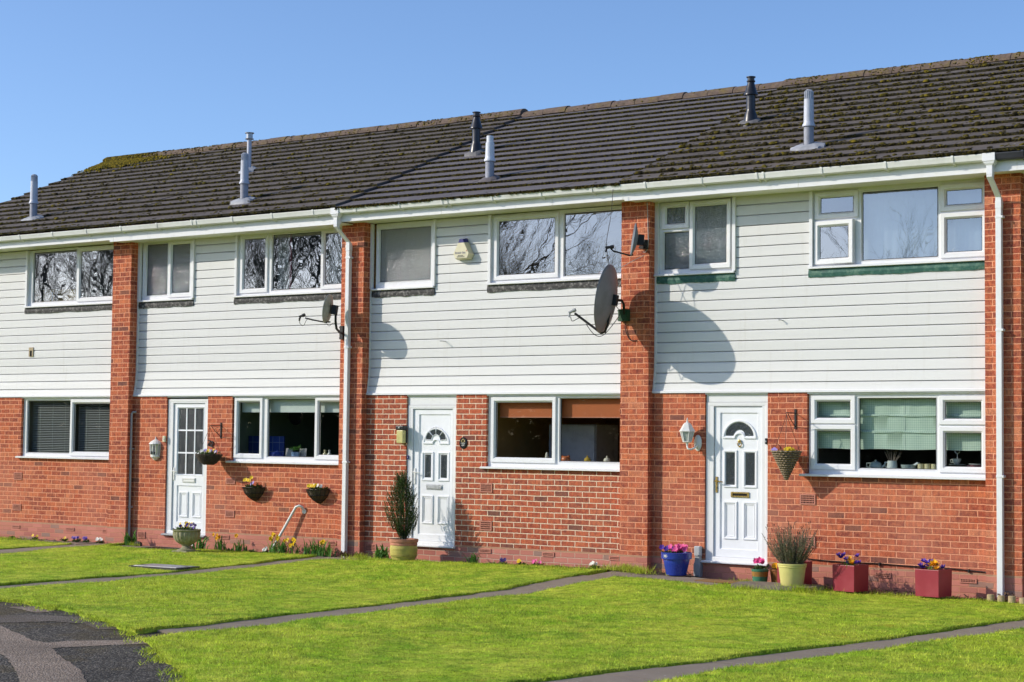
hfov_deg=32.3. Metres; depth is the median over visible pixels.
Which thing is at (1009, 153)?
terraced house
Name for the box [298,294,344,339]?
satellite dish
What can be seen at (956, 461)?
teacup
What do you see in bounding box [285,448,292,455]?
card
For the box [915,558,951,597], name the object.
cube planter
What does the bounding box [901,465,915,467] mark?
bowl
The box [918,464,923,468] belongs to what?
mug
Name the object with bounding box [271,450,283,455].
teapot
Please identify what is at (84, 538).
bedding plant
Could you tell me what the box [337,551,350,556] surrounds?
bedding plant
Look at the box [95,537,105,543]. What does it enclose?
bedding plant
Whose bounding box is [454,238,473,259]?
burglar alarm
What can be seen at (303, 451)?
card
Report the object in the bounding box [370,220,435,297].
window
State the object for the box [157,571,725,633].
path
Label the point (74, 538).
bedding plant
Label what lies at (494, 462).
window
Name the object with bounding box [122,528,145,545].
tulip clump
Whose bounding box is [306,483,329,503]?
wall basket
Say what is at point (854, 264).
window
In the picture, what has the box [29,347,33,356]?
aerial socket
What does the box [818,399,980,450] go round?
roman blind
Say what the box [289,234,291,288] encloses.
curtain
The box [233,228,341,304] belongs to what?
window
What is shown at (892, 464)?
jug
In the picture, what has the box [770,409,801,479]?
hanging basket
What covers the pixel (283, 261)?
curtain
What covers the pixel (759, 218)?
terraced house
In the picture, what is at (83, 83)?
sky
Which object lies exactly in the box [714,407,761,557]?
door
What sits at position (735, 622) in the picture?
lawn
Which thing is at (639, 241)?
satellite dish
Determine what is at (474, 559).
tulip clump
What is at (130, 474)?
waste pipe
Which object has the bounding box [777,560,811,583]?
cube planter
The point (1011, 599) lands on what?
log edging
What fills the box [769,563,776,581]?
brown flower pot
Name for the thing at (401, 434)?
wall lamp
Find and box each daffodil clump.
[212,532,226,550]
[229,533,253,551]
[261,532,300,552]
[285,537,304,553]
[298,537,336,556]
[316,539,336,556]
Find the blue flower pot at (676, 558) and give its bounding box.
[659,543,691,575]
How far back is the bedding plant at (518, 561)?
24.18 m
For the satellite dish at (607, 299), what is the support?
attached to the terraced house at (493, 313)
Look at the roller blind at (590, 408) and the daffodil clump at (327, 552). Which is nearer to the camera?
the roller blind at (590, 408)
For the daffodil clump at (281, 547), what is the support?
on the flower bed
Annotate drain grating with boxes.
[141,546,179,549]
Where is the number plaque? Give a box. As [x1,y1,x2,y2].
[459,437,466,448]
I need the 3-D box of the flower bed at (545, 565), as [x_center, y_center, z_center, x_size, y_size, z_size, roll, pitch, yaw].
[0.241,3.073,24.145,2.700,0.078,0.396,-2,-4,35]
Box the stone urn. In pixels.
[172,521,200,552]
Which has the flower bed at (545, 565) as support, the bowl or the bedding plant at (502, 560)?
the bedding plant at (502, 560)
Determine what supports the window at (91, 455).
in the terraced house at (55, 236)
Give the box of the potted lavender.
[762,521,821,585]
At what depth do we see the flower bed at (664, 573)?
22.92 m
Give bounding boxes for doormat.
[694,579,741,583]
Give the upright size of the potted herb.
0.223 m
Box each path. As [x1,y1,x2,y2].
[0,539,195,552]
[0,556,376,588]
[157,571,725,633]
[546,620,1023,681]
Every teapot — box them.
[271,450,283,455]
[866,460,885,467]
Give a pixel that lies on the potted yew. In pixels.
(403, 546)
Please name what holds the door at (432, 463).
in the terraced house at (493, 313)
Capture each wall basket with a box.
[242,476,264,500]
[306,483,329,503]
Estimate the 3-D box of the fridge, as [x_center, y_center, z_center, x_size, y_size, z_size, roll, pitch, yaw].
[1.020,2.177,25.475,0.800,1.950,0.625,-2,-4,35]
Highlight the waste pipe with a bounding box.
[128,411,135,535]
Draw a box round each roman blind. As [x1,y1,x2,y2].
[242,400,338,411]
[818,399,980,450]
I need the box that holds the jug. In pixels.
[884,449,901,467]
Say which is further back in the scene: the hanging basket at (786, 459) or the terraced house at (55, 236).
the terraced house at (55, 236)
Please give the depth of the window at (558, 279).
24.53 m
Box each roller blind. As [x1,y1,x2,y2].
[500,403,551,417]
[562,399,619,417]
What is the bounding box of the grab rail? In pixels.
[273,504,305,546]
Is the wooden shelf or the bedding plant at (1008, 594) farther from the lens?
the wooden shelf
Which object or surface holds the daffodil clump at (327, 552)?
on the flower bed
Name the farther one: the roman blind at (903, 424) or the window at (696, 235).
the window at (696, 235)
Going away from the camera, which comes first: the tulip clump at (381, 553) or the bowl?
the bowl
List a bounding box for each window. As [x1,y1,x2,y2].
[15,398,109,459]
[23,244,113,313]
[137,239,196,308]
[225,397,338,464]
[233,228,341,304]
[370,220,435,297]
[480,395,619,471]
[486,205,621,292]
[654,197,735,283]
[799,393,985,479]
[808,178,984,277]
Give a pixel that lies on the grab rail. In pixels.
(291, 515)
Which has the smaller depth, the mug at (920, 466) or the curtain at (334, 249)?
the mug at (920, 466)
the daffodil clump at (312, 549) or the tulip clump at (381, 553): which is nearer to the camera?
the tulip clump at (381, 553)
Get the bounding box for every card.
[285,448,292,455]
[299,448,306,456]
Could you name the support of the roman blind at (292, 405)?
attached to the terraced house at (223, 334)
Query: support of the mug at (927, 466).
on the terraced house at (759, 218)
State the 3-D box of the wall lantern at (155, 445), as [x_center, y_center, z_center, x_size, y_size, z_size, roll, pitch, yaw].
[-5.797,1.736,28.619,0.244,0.385,0.114,-2,-4,35]
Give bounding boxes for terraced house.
[0,134,397,543]
[104,109,605,556]
[334,81,782,571]
[620,52,1023,601]
[990,123,1023,173]
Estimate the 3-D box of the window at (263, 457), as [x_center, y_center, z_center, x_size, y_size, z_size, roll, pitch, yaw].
[-3.462,1.368,27.104,2.360,1.030,0.167,-2,-4,35]
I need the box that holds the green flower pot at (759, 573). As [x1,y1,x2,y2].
[751,557,768,581]
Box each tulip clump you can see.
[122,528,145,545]
[193,536,211,548]
[372,544,389,558]
[463,553,480,562]
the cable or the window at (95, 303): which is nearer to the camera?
the cable
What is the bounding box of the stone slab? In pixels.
[731,581,824,591]
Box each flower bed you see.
[13,538,94,542]
[458,561,614,570]
[614,570,695,576]
[830,588,1016,602]
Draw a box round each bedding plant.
[71,536,81,541]
[82,536,89,542]
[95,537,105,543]
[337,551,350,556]
[498,557,506,563]
[516,559,526,564]
[532,559,543,565]
[589,561,599,568]
[996,592,1016,601]
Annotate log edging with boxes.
[987,594,994,601]
[997,595,1004,601]
[1008,596,1015,602]
[1019,597,1023,603]
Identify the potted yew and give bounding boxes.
[383,469,419,559]
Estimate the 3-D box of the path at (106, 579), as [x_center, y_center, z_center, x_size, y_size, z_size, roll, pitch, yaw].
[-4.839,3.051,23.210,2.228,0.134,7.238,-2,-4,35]
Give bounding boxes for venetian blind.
[32,402,70,452]
[78,405,109,451]
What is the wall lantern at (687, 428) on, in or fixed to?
attached to the terraced house at (759, 218)
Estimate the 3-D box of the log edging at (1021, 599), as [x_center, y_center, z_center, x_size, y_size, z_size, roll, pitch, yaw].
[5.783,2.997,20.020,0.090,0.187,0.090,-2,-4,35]
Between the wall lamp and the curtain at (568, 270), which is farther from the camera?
the wall lamp
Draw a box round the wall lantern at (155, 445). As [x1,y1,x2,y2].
[149,437,160,459]
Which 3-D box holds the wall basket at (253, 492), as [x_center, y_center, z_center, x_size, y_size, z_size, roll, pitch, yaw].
[-4.009,2.273,27.299,0.418,0.396,0.255,-1,-4,28]
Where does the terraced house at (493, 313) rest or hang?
on the ground
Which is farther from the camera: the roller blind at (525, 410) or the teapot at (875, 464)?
the roller blind at (525, 410)
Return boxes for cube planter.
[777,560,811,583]
[832,552,868,591]
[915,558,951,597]
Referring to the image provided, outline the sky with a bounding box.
[0,0,1023,202]
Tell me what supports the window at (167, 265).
in the terraced house at (223, 334)
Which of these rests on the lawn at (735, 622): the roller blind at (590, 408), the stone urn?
the stone urn
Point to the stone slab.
(767, 585)
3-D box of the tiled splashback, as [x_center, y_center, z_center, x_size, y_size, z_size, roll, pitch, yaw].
[-3.900,1.701,28.107,0.760,0.380,0.020,-2,-4,35]
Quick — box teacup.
[950,459,960,463]
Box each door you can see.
[172,403,204,531]
[412,409,452,541]
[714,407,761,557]
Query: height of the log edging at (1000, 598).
0.196 m
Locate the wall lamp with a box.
[396,426,407,442]
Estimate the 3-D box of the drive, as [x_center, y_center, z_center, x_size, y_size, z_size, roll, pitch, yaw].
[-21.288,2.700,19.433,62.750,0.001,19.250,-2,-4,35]
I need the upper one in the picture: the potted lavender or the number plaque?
the number plaque
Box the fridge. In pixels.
[549,424,617,461]
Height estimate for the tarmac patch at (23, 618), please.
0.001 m
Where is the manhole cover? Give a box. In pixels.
[129,563,199,570]
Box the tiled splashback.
[248,436,284,455]
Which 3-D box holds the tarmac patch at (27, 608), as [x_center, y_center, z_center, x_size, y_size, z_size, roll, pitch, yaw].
[-5.054,2.831,18.685,0.265,0.001,0.723,3,-4,-38]
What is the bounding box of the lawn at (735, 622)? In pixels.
[0,540,1023,681]
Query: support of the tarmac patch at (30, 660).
on the drive
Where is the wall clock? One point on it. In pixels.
(295, 418)
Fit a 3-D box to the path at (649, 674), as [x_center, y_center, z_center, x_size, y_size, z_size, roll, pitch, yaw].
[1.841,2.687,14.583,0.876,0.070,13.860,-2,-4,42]
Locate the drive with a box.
[0,601,184,681]
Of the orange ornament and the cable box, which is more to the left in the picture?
the orange ornament
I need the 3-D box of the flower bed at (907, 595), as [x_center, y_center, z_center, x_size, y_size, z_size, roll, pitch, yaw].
[4.767,3.026,20.932,2.400,0.073,0.496,-2,-4,35]
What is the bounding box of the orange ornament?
[561,455,569,460]
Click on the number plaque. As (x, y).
(463, 442)
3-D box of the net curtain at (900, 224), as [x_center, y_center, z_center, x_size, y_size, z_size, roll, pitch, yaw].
[5.056,-1.421,21.610,1.702,0.960,0.024,-2,-4,35]
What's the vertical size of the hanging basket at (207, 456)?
0.664 m
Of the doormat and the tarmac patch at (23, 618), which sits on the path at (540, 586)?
the doormat
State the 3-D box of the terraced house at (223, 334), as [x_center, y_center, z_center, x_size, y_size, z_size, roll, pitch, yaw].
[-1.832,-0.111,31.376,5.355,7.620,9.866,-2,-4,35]
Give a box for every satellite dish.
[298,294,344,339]
[568,264,636,340]
[605,193,648,267]
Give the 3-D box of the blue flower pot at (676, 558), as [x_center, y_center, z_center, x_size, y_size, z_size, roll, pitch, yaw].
[2.107,2.796,22.669,0.397,0.400,0.397,1,-3,-15]
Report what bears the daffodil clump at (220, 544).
on the flower bed
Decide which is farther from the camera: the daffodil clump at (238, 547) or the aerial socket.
the aerial socket
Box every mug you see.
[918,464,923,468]
[924,464,930,468]
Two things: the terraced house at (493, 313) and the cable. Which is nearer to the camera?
the cable
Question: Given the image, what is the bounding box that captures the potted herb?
[289,444,300,456]
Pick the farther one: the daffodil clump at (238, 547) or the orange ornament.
the daffodil clump at (238, 547)
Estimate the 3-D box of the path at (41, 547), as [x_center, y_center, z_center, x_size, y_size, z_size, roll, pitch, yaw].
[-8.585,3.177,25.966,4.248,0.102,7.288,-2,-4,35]
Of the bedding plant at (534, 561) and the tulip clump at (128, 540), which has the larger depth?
the tulip clump at (128, 540)
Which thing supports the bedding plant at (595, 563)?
on the flower bed at (545, 565)
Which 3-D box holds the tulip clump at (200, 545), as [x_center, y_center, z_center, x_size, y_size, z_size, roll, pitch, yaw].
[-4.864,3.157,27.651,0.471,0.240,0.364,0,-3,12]
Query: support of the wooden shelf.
attached to the terraced house at (55, 236)
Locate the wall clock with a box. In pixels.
[288,412,302,424]
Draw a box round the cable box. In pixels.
[689,546,702,576]
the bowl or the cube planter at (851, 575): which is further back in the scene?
the bowl
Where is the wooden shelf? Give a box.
[35,289,75,301]
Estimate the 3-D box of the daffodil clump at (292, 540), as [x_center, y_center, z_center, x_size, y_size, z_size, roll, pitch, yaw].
[-3.220,3.072,26.453,0.476,0.276,0.243,0,-3,10]
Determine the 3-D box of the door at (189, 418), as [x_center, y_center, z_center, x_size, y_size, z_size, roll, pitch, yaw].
[-5.171,2.014,28.282,0.698,2.032,0.113,-2,-4,35]
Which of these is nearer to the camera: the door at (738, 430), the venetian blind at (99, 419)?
the door at (738, 430)
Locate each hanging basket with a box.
[195,423,222,464]
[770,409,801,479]
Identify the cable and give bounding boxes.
[808,558,985,572]
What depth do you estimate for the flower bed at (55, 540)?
29.50 m
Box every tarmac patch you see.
[0,615,114,628]
[0,626,146,681]
[11,606,54,612]
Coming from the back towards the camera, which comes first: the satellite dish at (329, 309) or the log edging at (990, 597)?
the satellite dish at (329, 309)
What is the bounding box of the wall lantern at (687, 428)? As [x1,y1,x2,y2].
[680,418,701,450]
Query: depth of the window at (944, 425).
21.48 m
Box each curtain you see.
[278,235,288,290]
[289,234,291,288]
[327,233,341,283]
[566,259,572,274]
[864,188,981,259]
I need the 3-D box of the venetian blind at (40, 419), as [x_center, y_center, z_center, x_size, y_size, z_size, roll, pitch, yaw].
[-7.864,1.474,30.334,1.060,0.950,0.040,-2,-4,35]

